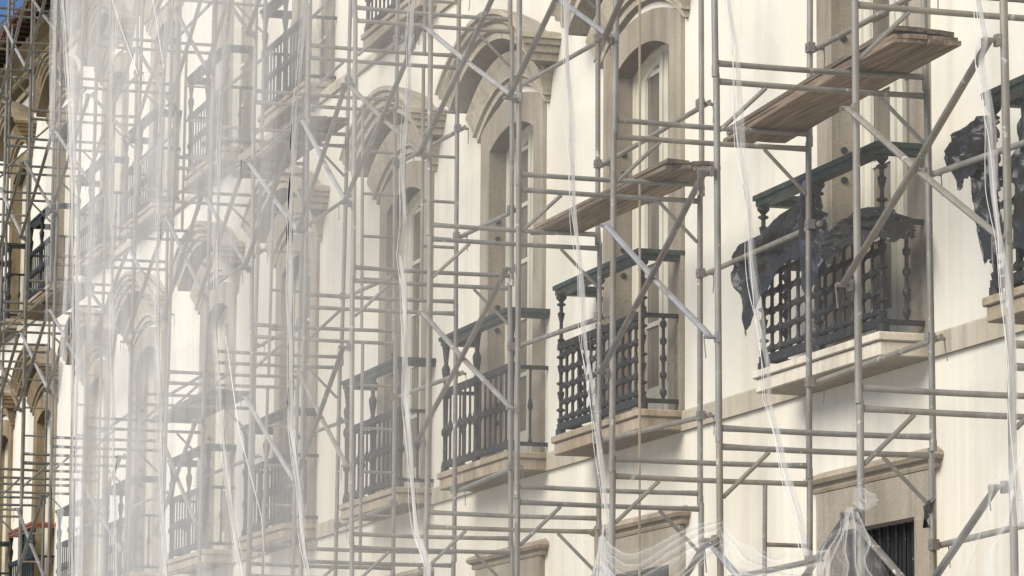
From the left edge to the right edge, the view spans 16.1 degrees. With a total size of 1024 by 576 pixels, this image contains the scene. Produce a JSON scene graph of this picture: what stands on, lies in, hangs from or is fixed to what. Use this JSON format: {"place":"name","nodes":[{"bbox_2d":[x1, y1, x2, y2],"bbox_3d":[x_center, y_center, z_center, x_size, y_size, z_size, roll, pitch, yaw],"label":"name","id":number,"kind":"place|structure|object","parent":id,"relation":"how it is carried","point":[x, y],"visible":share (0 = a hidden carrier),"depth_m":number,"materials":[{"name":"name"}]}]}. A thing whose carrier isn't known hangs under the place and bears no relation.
{"place":"outdoors","nodes":[
{"label":"outdoors","id":0,"kind":"place"},
{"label":"pavement","id":1,"kind":"structure","parent":0,"visible":0},
{"bbox_2d":[0,0,1023,575],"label":"building","id":2,"kind":"structure","parent":1,"relation":"on","point":[558,424],"depth_m":29.65,"materials":[{"name":"beige paint"}]},
{"bbox_2d":[0,378,17,575],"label":"window","id":3,"kind":"structure","parent":2,"relation":"in","point":[8,404],"depth_m":55.56,"materials":[{"name":"stone"}]},
{"bbox_2d":[0,100,36,318],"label":"window","id":4,"kind":"structure","parent":2,"relation":"in","point":[19,112],"depth_m":57.24,"materials":[{"name":"stone"}]},
{"bbox_2d":[10,346,62,575],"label":"window","id":5,"kind":"structure","parent":2,"relation":"in","point":[34,389],"depth_m":53.05,"materials":[{"name":"stone"}]},
{"bbox_2d":[34,50,76,281],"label":"window","id":6,"kind":"structure","parent":2,"relation":"in","point":[44,77],"depth_m":53.58,"materials":[{"name":"stone"}]},
{"bbox_2d":[57,307,116,575],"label":"window","id":7,"kind":"structure","parent":2,"relation":"in","point":[94,380],"depth_m":49.23,"materials":[{"name":"stone"}]},
{"bbox_2d":[79,0,135,243],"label":"window","id":8,"kind":"structure","parent":2,"relation":"in","point":[90,13],"depth_m":49.87,"materials":[{"name":"stone"}]},
{"bbox_2d":[104,271,164,572],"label":"window","id":9,"kind":"structure","parent":2,"relation":"in","point":[144,315],"depth_m":45.87,"materials":[{"name":"brown stone"}]},
{"bbox_2d":[123,0,183,202],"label":"window","id":10,"kind":"structure","parent":2,"relation":"in","point":[149,7],"depth_m":46.73,"materials":[{"name":"brown stone"}]},
{"bbox_2d":[168,221,245,550],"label":"window","id":11,"kind":"structure","parent":2,"relation":"in","point":[228,259],"depth_m":41.98,"materials":[{"name":"brown stone"}]},
{"bbox_2d":[215,0,252,147],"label":"window","id":12,"kind":"structure","parent":2,"relation":"in","point":[238,62],"depth_m":42.82,"materials":[{"name":"brown stone"}]},
{"bbox_2d":[240,165,329,526],"bbox_3d":[-2.325,0.649,37.933,0.542,3.878,2.580,3,-9,-17],"label":"window","id":13,"kind":"structure","parent":2,"relation":"in","point":[318,204],"depth_m":38.34,"materials":[{"name":"brown stone"}]},
{"bbox_2d":[291,0,335,83],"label":"window","id":14,"kind":"structure","parent":2,"relation":"in","point":[329,25],"depth_m":39.08,"materials":[{"name":"brown stone"}]},
{"bbox_2d":[339,85,446,492],"bbox_3d":[-1.059,0.060,33.866,0.542,3.878,2.580,3,-9,-17],"label":"window","id":15,"kind":"structure","parent":2,"relation":"in","point":[378,168],"depth_m":34.32,"materials":[{"name":"brown stone"}]},
{"bbox_2d":[435,9,561,459],"bbox_3d":[-0.058,-0.407,30.651,0.542,3.878,2.580,3,-9,-17],"label":"window","id":16,"kind":"structure","parent":2,"relation":"in","point":[489,120],"depth_m":31.02,"materials":[{"name":"brown stone"}]},
{"bbox_2d":[466,538,549,575],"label":"window frame","id":17,"kind":"structure","parent":2,"relation":"in","point":[532,554],"depth_m":29.81,"materials":[{"name":"brown stone"}]},
{"bbox_2d":[551,0,690,418],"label":"window","id":18,"kind":"structure","parent":2,"relation":"in","point":[662,28],"depth_m":27.79,"materials":[{"name":"brown stone"}]},
{"bbox_2d":[589,505,690,575],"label":"window frame","id":19,"kind":"structure","parent":2,"relation":"in","point":[655,530],"depth_m":26.82,"materials":[{"name":"brown stone"}]},
{"bbox_2d":[730,180,823,336],"bbox_3d":[1.697,-0.163,23.548,0.097,0.862,1.500,3,-9,-18],"label":"plastic sheet","id":20,"kind":"object","parent":2,"relation":"hanging from","point":[765,266],"visible":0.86,"depth_m":23.67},
{"bbox_2d":[796,180,828,292],"bbox_3d":[1.890,-0.336,22.809,0.110,0.748,0.500,3,-9,-17],"label":"plastic sheet","id":21,"kind":"object","parent":2,"relation":"hanging from","point":[819,234],"visible":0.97,"depth_m":22.77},
{"bbox_2d":[813,207,916,284],"bbox_3d":[2.084,-0.259,22.431,0.295,0.407,1.046,6,-10,-33],"label":"netting heap","id":22,"kind":"object","parent":2,"relation":"on","point":[839,235],"visible":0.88,"depth_m":22.16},
{"bbox_2d":[803,446,943,575],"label":"window frame","id":23,"kind":"structure","parent":2,"relation":"in","point":[894,514],"depth_m":22.76,"materials":[{"name":"brown stone"}]},
{"bbox_2d":[816,0,932,347],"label":"window","id":24,"kind":"structure","parent":2,"relation":"in","point":[833,17],"depth_m":23.53,"materials":[{"name":"brown stone"}]},
{"bbox_2d":[944,115,999,190],"bbox_3d":[2.597,-0.762,20.637,0.136,0.388,0.743,3,-9,-17],"label":"plastic sheet","id":25,"kind":"object","parent":2,"relation":"attached to","point":[967,142],"visible":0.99,"depth_m":20.50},
{"bbox_2d":[970,147,1003,264],"bbox_3d":[2.654,-0.467,20.441,0.106,0.692,0.466,3,-9,-17],"label":"plastic sheet","id":26,"kind":"object","parent":2,"relation":"hanging from","point":[979,177],"visible":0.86,"depth_m":20.33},
{"bbox_2d":[1011,102,1023,248],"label":"plastic sheet","id":27,"kind":"object","parent":2,"relation":"attached to","point":[1017,159],"visible":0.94,"depth_m":19.98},
{"bbox_2d":[638,0,640,575],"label":"rope","id":28,"kind":"object","parent":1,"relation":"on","point":[639,371],"visible":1,"depth_m":24.47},
{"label":"scaffold frame","id":29,"kind":"object","parent":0,"visible":0},
{"bbox_2d":[1007,361,1023,575],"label":"scaffold frame","id":30,"kind":"object","parent":29,"relation":"on","point":[1014,552],"visible":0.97,"depth_m":16.58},
{"bbox_2d":[843,481,1008,575],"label":"cross brace","id":31,"kind":"object","parent":30,"relation":"attached to","point":[1002,487],"visible":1,"depth_m":17.00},
{"bbox_2d":[999,0,1023,360],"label":"scaffold frame","id":32,"kind":"object","parent":30,"relation":"on","point":[1012,344],"visible":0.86,"depth_m":16.78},
{"bbox_2d":[835,33,1011,308],"bbox_3d":[1.981,-0.521,17.665,0.133,1.125,1.878,3,-9,-17],"label":"cross brace","id":33,"kind":"object","parent":32,"relation":"attached to","point":[914,167],"visible":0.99,"depth_m":17.57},
{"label":"scaffold frame","id":34,"kind":"object","parent":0,"visible":0},
{"bbox_2d":[856,400,1023,575],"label":"scaffold frame","id":35,"kind":"object","parent":34,"relation":"on","point":[861,408],"visible":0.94,"depth_m":18.37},
{"bbox_2d":[704,509,858,575],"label":"cross brace","id":36,"kind":"object","parent":35,"relation":"attached to","point":[853,514],"visible":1,"depth_m":18.59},
{"bbox_2d":[851,0,1023,403],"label":"scaffold frame","id":37,"kind":"object","parent":35,"relation":"on","point":[860,387],"visible":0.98,"depth_m":18.57,"materials":[{"name":"metal"}]},
{"label":"scaffold frame","id":38,"kind":"object","parent":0,"visible":0},
{"bbox_2d":[716,442,936,575],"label":"scaffold frame","id":39,"kind":"object","parent":38,"relation":"on","point":[722,446],"visible":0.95,"depth_m":20.45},
{"bbox_2d":[713,74,936,450],"bbox_3d":[1.789,-0.146,20.675,1.344,2.121,0.046,3,-10,-16],"label":"scaffold frame","id":40,"kind":"object","parent":39,"relation":"on","point":[718,81],"visible":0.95,"depth_m":20.66,"materials":[{"name":"metal"}]},
{"bbox_2d":[595,166,719,377],"bbox_3d":[0.840,-0.020,21.333,0.133,1.107,1.921,3,-9,-17],"label":"cross brace","id":41,"kind":"object","parent":40,"relation":"attached to","point":[604,370],"visible":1,"depth_m":21.22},
{"bbox_2d":[711,0,929,90],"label":"scaffold frame","id":42,"kind":"object","parent":40,"relation":"on","point":[717,63],"visible":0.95,"depth_m":20.82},
{"bbox_2d":[757,39,960,142],"bbox_3d":[2.041,-1.163,21.687,0.191,0.036,3.110,3,-9,-14],"label":"plank","id":43,"kind":"object","parent":42,"relation":"on","point":[930,50],"visible":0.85,"depth_m":21.35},
{"bbox_2d":[805,332,947,403],"bbox_3d":[2.167,0.489,21.678,0.133,0.204,1.981,3,-9,-17],"label":"tie tube","id":44,"kind":"object","parent":40,"relation":"attached to","point":[811,382],"visible":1,"depth_m":21.60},
{"label":"scaffold frame","id":45,"kind":"object","parent":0,"visible":0},
{"bbox_2d":[609,469,812,575],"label":"scaffold frame","id":46,"kind":"object","parent":45,"relation":"on","point":[614,476],"visible":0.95,"depth_m":22.30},
{"bbox_2d":[608,129,812,478],"bbox_3d":[1.239,0.103,22.421,1.344,2.121,0.044,3,-8,-18],"label":"scaffold frame","id":47,"kind":"object","parent":46,"relation":"on","point":[615,181],"visible":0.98,"depth_m":22.41,"materials":[{"name":"metal"}]},
{"bbox_2d":[611,0,812,146],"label":"scaffold frame","id":48,"kind":"object","parent":47,"relation":"on","point":[807,134],"visible":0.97,"depth_m":22.50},
{"bbox_2d":[503,0,617,102],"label":"cross brace","id":49,"kind":"object","parent":48,"relation":"attached to","point":[543,24],"visible":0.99,"depth_m":23.62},
{"bbox_2d":[723,38,925,142],"bbox_3d":[1.835,-1.163,21.693,0.191,0.039,3.142,3,-9,-14],"label":"plank","id":50,"kind":"object","parent":48,"relation":"on","point":[803,102],"visible":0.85,"depth_m":21.65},
{"bbox_2d":[727,34,926,135],"bbox_3d":[1.846,-1.197,21.670,0.192,0.039,3.109,3,-9,-14],"label":"plank","id":51,"kind":"object","parent":50,"relation":"on","point":[794,93],"visible":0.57,"depth_m":21.46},
{"bbox_2d":[730,26,924,126],"bbox_3d":[1.844,-1.230,21.663,0.190,0.039,3.085,3,-9,-14],"label":"plank","id":52,"kind":"object","parent":51,"relation":"on","point":[868,43],"visible":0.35,"depth_m":21.07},
{"label":"scaffold frame","id":53,"kind":"object","parent":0,"visible":0},
{"bbox_2d":[514,495,703,575],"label":"scaffold frame","id":54,"kind":"object","parent":53,"relation":"on","point":[699,509],"visible":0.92,"depth_m":24.08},
{"bbox_2d":[513,185,702,504],"bbox_3d":[0.657,0.380,24.305,1.344,2.121,0.047,3,-9,-18],"label":"scaffold frame","id":55,"kind":"object","parent":54,"relation":"on","point":[520,230],"visible":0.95,"depth_m":24.29,"materials":[{"name":"metal"}]},
{"bbox_2d":[412,264,519,445],"bbox_3d":[-0.339,0.488,25.128,0.133,1.007,2.255,3,-9,-17],"label":"cross brace","id":56,"kind":"object","parent":55,"relation":"attached to","point":[468,363],"visible":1,"depth_m":25.01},
{"bbox_2d":[515,0,704,196],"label":"scaffold frame","id":57,"kind":"object","parent":55,"relation":"on","point":[520,173],"visible":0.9,"depth_m":24.43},
{"bbox_2d":[413,0,521,173],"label":"cross brace","id":58,"kind":"object","parent":57,"relation":"attached to","point":[456,53],"visible":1,"depth_m":25.56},
{"bbox_2d":[564,166,720,231],"bbox_3d":[0.867,-0.610,25.478,0.170,0.041,2.901,3,-9,-18],"label":"plank","id":59,"kind":"object","parent":57,"relation":"on","point":[625,206],"visible":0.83,"depth_m":25.40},
{"label":"scaffold frame","id":60,"kind":"object","parent":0,"visible":0},
{"bbox_2d":[423,521,599,575],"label":"scaffold frame","id":61,"kind":"object","parent":60,"relation":"on","point":[427,527],"visible":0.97,"depth_m":26.18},
{"bbox_2d":[424,233,601,529],"bbox_3d":[0.018,0.680,26.367,1.344,2.121,0.046,3,-9,-16],"label":"scaffold frame","id":62,"kind":"object","parent":61,"relation":"on","point":[431,238],"visible":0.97,"depth_m":26.37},
{"bbox_2d":[426,0,600,245],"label":"scaffold frame","id":63,"kind":"object","parent":62,"relation":"on","point":[596,7],"visible":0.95,"depth_m":26.59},
{"bbox_2d":[338,23,431,206],"bbox_3d":[-0.981,-1.235,27.538,0.133,1.127,2.293,3,-9,-17],"label":"cross brace","id":64,"kind":"object","parent":63,"relation":"attached to","point":[381,120],"visible":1,"depth_m":27.45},
{"bbox_2d":[531,164,691,234],"bbox_3d":[0.670,-0.610,25.510,0.170,0.042,2.946,3,-9,-18],"label":"plank","id":65,"kind":"object","parent":63,"relation":"on","point":[590,209],"visible":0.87,"depth_m":25.49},
{"label":"scaffold frame","id":66,"kind":"object","parent":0,"visible":0},
{"bbox_2d":[349,542,513,575],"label":"scaffold frame","id":67,"kind":"object","parent":66,"relation":"on","point":[353,547],"visible":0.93,"depth_m":28.18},
{"bbox_2d":[349,275,513,548],"bbox_3d":[-0.632,0.975,28.428,1.344,2.121,0.046,3,-10,-18],"label":"scaffold frame","id":68,"kind":"object","parent":67,"relation":"on","point":[353,316],"visible":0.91,"depth_m":28.42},
{"bbox_2d":[288,343,353,489],"bbox_3d":[-1.537,1.078,28.969,0.133,1.082,1.684,3,-9,-17],"label":"cross brace","id":69,"kind":"object","parent":68,"relation":"attached to","point":[319,415],"visible":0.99,"depth_m":28.88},
{"bbox_2d":[350,15,513,285],"bbox_3d":[-0.624,-1.095,28.781,1.344,2.121,0.044,3,-10,-16],"label":"scaffold frame","id":70,"kind":"object","parent":68,"relation":"on","point":[356,55],"visible":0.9,"depth_m":28.77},
{"bbox_2d":[292,81,352,241],"bbox_3d":[-1.531,-1.007,29.310,0.133,1.065,1.592,3,-9,-17],"label":"cross brace","id":71,"kind":"object","parent":70,"relation":"attached to","point":[321,161],"visible":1,"depth_m":29.29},
{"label":"scaffold frame","id":72,"kind":"object","parent":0,"visible":0},
{"bbox_2d":[298,558,455,575],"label":"scaffold frame","id":73,"kind":"object","parent":72,"relation":"on","point":[452,565],"visible":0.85,"depth_m":29.74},
{"bbox_2d":[298,301,457,561],"bbox_3d":[-1.098,1.192,29.928,1.344,2.121,0.045,3,-9,-16],"label":"scaffold frame","id":74,"kind":"object","parent":73,"relation":"on","point":[305,307],"visible":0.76,"depth_m":29.92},
{"bbox_2d":[303,52,459,310],"bbox_3d":[-1.086,-0.887,30.247,1.344,2.121,0.045,3,-9,-17],"label":"scaffold frame","id":75,"kind":"object","parent":74,"relation":"on","point":[306,293],"visible":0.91,"depth_m":30.28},
{"bbox_2d":[239,118,307,284],"bbox_3d":[-2.053,-0.719,30.977,0.133,1.134,2.058,3,-9,-17],"label":"cross brace","id":76,"kind":"object","parent":75,"relation":"attached to","point":[271,198],"visible":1,"depth_m":30.98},
{"bbox_2d":[307,0,460,64],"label":"scaffold frame","id":77,"kind":"object","parent":75,"relation":"on","point":[310,45],"visible":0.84,"depth_m":30.45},
{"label":"scaffold frame","id":78,"kind":"object","parent":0,"visible":0},
{"bbox_2d":[245,571,394,575],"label":"scaffold frame","id":79,"kind":"object","parent":78,"relation":"on","point":[247,574],"visible":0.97,"depth_m":31.43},
{"bbox_2d":[246,331,397,575],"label":"scaffold frame","id":80,"kind":"object","parent":79,"relation":"on","point":[393,429],"visible":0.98,"depth_m":31.81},
{"bbox_2d":[249,97,396,339],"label":"scaffold frame","id":81,"kind":"object","parent":80,"relation":"on","point":[252,323],"visible":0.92,"depth_m":32.15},
{"bbox_2d":[196,158,251,299],"bbox_3d":[-2.612,-0.465,32.773,0.133,1.130,1.874,3,-9,-17],"label":"cross brace","id":82,"kind":"object","parent":81,"relation":"attached to","point":[223,229],"visible":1,"depth_m":32.71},
{"bbox_2d":[252,0,399,108],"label":"scaffold frame","id":83,"kind":"object","parent":81,"relation":"on","point":[395,100],"visible":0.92,"depth_m":32.25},
{"label":"scaffold frame","id":84,"kind":"object","parent":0,"visible":0},
{"bbox_2d":[197,357,341,575],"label":"scaffold frame","id":85,"kind":"object","parent":84,"relation":"on","point":[203,409],"visible":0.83,"depth_m":33.62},
{"bbox_2d":[151,417,201,537],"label":"cross brace","id":86,"kind":"object","parent":85,"relation":"attached to","point":[176,472],"visible":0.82,"depth_m":34.04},
{"bbox_2d":[203,133,348,365],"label":"scaffold frame","id":87,"kind":"object","parent":85,"relation":"on","point":[209,226],"visible":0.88,"depth_m":33.81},
{"bbox_2d":[159,192,208,322],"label":"cross brace","id":88,"kind":"object","parent":87,"relation":"attached to","point":[183,256],"visible":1,"depth_m":34.38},
{"bbox_2d":[209,0,351,142],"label":"scaffold frame","id":89,"kind":"object","parent":87,"relation":"on","point":[345,134],"visible":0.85,"depth_m":33.93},
{"label":"scaffold frame","id":90,"kind":"object","parent":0,"visible":0},
{"bbox_2d":[159,378,299,575],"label":"scaffold frame","id":91,"kind":"object","parent":90,"relation":"on","point":[267,387],"visible":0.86,"depth_m":35.34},
{"bbox_2d":[166,163,304,384],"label":"scaffold frame","id":92,"kind":"object","parent":91,"relation":"on","point":[271,290],"visible":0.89,"depth_m":35.49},
{"bbox_2d":[120,220,170,351],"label":"cross brace","id":93,"kind":"object","parent":92,"relation":"attached to","point":[145,284],"visible":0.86,"depth_m":36.16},
{"bbox_2d":[115,0,166,575],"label":"debris net","id":94,"kind":"object","parent":93,"relation":"hanging from","point":[125,249],"visible":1,"depth_m":36.48,"materials":[{"name":"fabric"}]},
{"bbox_2d":[109,12,116,572],"bbox_3d":[-4.101,-0.003,37.310,0.054,7.981,1.093,3,-9,-17],"label":"net seam","id":95,"kind":"object","parent":94,"relation":"attached to","point":[112,56],"visible":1,"depth_m":37.42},
{"bbox_2d":[162,0,209,501],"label":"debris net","id":96,"kind":"object","parent":93,"relation":"hanging from","point":[203,15],"visible":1,"depth_m":34.39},
{"bbox_2d":[154,0,168,575],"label":"net seam","id":97,"kind":"object","parent":96,"relation":"attached to","point":[157,352],"visible":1,"depth_m":35.04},
{"bbox_2d":[173,0,307,171],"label":"scaffold frame","id":98,"kind":"object","parent":92,"relation":"on","point":[176,157],"visible":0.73,"depth_m":35.45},
{"bbox_2d":[234,117,329,178],"bbox_3d":[-2.250,-1.348,35.075,0.206,0.039,3.234,3,-9,-17],"label":"plank","id":99,"kind":"object","parent":98,"relation":"on","point":[275,152],"visible":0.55,"depth_m":34.98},
{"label":"scaffold frame","id":100,"kind":"object","parent":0,"visible":0},
{"bbox_2d":[122,401,255,575],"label":"scaffold frame","id":101,"kind":"object","parent":100,"relation":"on","point":[159,405],"visible":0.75,"depth_m":37.00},
{"bbox_2d":[70,454,125,572],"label":"cross brace","id":102,"kind":"object","parent":101,"relation":"attached to","point":[113,473],"visible":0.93,"depth_m":37.52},
{"bbox_2d":[66,0,117,575],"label":"debris net","id":103,"kind":"object","parent":102,"relation":"hanging from","point":[99,514],"visible":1,"depth_m":38.49,"materials":[{"name":"fabric"}]},
{"bbox_2d":[128,195,260,403],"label":"scaffold frame","id":104,"kind":"object","parent":101,"relation":"on","point":[135,226],"visible":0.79,"depth_m":37.17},
{"bbox_2d":[135,0,266,203],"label":"scaffold frame","id":105,"kind":"object","parent":104,"relation":"on","point":[263,31],"visible":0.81,"depth_m":37.40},
{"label":"scaffold frame","id":106,"kind":"object","parent":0,"visible":0},
{"bbox_2d":[80,423,204,575],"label":"scaffold frame","id":107,"kind":"object","parent":106,"relation":"on","point":[87,452],"visible":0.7,"depth_m":39.24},
{"bbox_2d":[84,234,206,428],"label":"scaffold frame","id":108,"kind":"object","parent":107,"relation":"on","point":[182,241],"visible":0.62,"depth_m":39.54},
{"bbox_2d":[93,42,211,233],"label":"scaffold frame","id":109,"kind":"object","parent":108,"relation":"on","point":[185,120],"visible":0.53,"depth_m":39.88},
{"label":"scaffold frame","id":110,"kind":"object","parent":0,"visible":0},
{"bbox_2d":[47,444,162,575],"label":"scaffold frame","id":111,"kind":"object","parent":110,"relation":"on","point":[51,469],"visible":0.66,"depth_m":41.26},
{"bbox_2d":[50,261,167,447],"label":"scaffold frame","id":112,"kind":"object","parent":111,"relation":"on","point":[55,289],"visible":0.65,"depth_m":41.59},
{"bbox_2d":[54,83,171,268],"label":"scaffold frame","id":113,"kind":"object","parent":112,"relation":"on","point":[168,116],"visible":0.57,"depth_m":41.94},
{"label":"scaffold frame","id":114,"kind":"object","parent":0,"visible":0},
{"bbox_2d":[18,460,130,575],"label":"scaffold frame","id":115,"kind":"object","parent":114,"relation":"on","point":[23,462],"visible":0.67,"depth_m":43.25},
{"bbox_2d":[20,285,132,463],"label":"scaffold frame","id":116,"kind":"object","parent":115,"relation":"on","point":[26,289],"visible":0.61,"depth_m":43.45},
{"bbox_2d":[24,115,136,287],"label":"scaffold frame","id":117,"kind":"object","parent":116,"relation":"on","point":[53,121],"visible":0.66,"depth_m":43.87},
{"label":"scaffold frame","id":118,"kind":"object","parent":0,"visible":0},
{"bbox_2d":[0,476,98,575],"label":"scaffold frame","id":119,"kind":"object","parent":118,"relation":"on","point":[43,478],"visible":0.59,"depth_m":45.24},
{"bbox_2d":[0,308,102,473],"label":"scaffold frame","id":120,"kind":"object","parent":119,"relation":"on","point":[99,375],"visible":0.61,"depth_m":45.48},
{"bbox_2d":[0,142,108,312],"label":"scaffold frame","id":121,"kind":"object","parent":120,"relation":"on","point":[6,145],"visible":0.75,"depth_m":45.68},
{"bbox_3d":[-2.150,-0.076,30.816,0.117,7.900,3.760,3,-9,-17],"label":"debris net","id":122,"kind":"object","parent":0,"visible":0},
{"bbox_2d":[211,0,243,575],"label":"net seam","id":123,"kind":"object","parent":122,"relation":"attached to","point":[225,49],"visible":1,"depth_m":32.69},
{"bbox_3d":[-0.132,-0.370,24.254,0.102,6.600,4.816,3,-9,-17],"label":"debris net","id":124,"kind":"object","parent":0,"visible":0},
{"bbox_2d":[396,0,430,575],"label":"net seam","id":125,"kind":"object","parent":124,"relation":"attached to","point":[405,397],"visible":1,"depth_m":26.25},
{"bbox_3d":[-1.218,-0.212,27.782,0.113,7.300,4.434,3,-9,-17],"label":"debris net","id":126,"kind":"object","parent":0,"visible":0},
{"bbox_2d":[286,0,306,575],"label":"net seam","id":127,"kind":"object","parent":126,"relation":"attached to","point":[289,270],"visible":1,"depth_m":29.86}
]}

